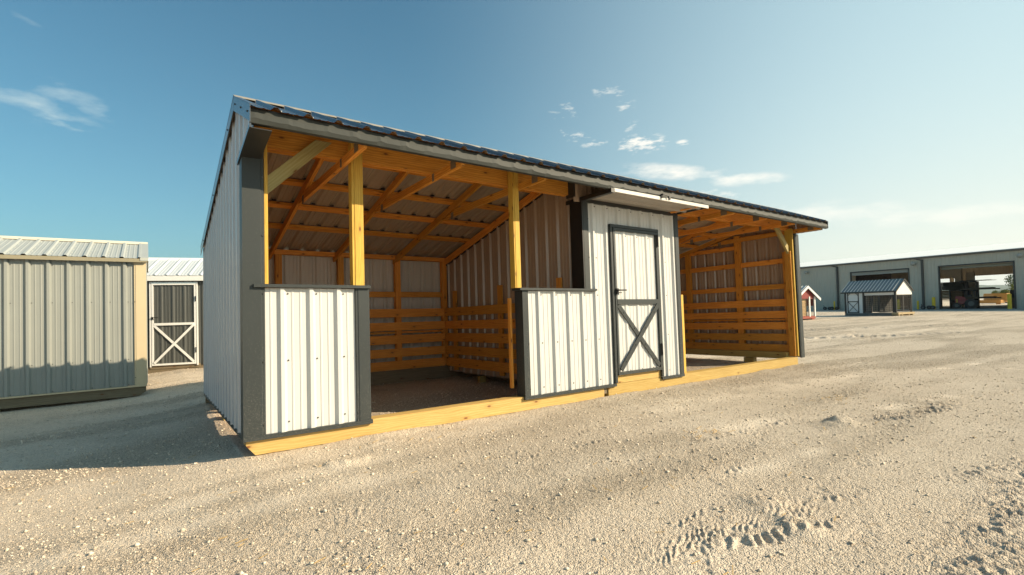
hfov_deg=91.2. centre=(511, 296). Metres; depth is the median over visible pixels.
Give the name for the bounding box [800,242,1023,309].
warehouse
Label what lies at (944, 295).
lumber stack
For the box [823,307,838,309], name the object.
wheel dolly
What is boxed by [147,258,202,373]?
garden shed
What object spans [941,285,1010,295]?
hills
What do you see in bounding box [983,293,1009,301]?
lumber stack
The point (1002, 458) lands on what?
ground
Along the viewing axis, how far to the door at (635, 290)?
6.67 m
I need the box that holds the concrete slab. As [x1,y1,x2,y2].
[807,305,1023,310]
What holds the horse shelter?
on the ground
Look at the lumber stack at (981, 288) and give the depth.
50.04 m
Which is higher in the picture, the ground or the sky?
the sky
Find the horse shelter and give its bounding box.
[201,95,827,454]
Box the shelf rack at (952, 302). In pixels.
[941,290,970,307]
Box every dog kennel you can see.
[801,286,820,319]
[840,278,914,315]
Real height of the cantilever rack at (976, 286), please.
2.780 m
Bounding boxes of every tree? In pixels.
[992,289,1009,302]
[1003,274,1013,290]
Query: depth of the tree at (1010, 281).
94.14 m
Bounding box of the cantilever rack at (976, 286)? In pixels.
[959,281,979,307]
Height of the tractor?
2.029 m
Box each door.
[149,282,198,366]
[608,224,663,382]
[847,292,858,312]
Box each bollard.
[932,297,935,308]
[1007,294,1011,308]
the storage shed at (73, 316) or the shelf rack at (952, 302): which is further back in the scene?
the shelf rack at (952, 302)
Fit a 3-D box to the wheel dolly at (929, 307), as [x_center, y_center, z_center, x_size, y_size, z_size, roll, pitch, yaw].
[42.632,0.996,51.247,0.410,0.557,1.384,-1,-1,-26]
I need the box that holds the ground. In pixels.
[0,298,1023,574]
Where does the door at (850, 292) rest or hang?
in the dog kennel at (870, 298)
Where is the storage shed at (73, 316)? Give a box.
[0,236,147,408]
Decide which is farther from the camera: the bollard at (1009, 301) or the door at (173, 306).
the bollard at (1009, 301)
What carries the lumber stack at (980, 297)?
on the cantilever rack at (976, 286)
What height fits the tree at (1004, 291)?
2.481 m
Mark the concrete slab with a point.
(993, 307)
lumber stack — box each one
[941,282,964,289]
[941,291,963,299]
[959,287,999,289]
[965,296,1000,298]
[980,300,1004,303]
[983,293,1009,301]
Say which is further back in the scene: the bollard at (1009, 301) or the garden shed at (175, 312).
the bollard at (1009, 301)
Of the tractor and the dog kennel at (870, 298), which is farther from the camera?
the tractor
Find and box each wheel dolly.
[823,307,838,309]
[920,304,935,308]
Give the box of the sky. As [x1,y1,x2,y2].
[0,0,1023,284]
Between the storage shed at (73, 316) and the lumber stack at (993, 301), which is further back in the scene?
the lumber stack at (993, 301)
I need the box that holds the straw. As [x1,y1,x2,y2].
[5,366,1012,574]
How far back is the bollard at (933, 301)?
51.02 m
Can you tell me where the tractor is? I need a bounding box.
[952,291,977,308]
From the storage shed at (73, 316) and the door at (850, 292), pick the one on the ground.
the storage shed at (73, 316)

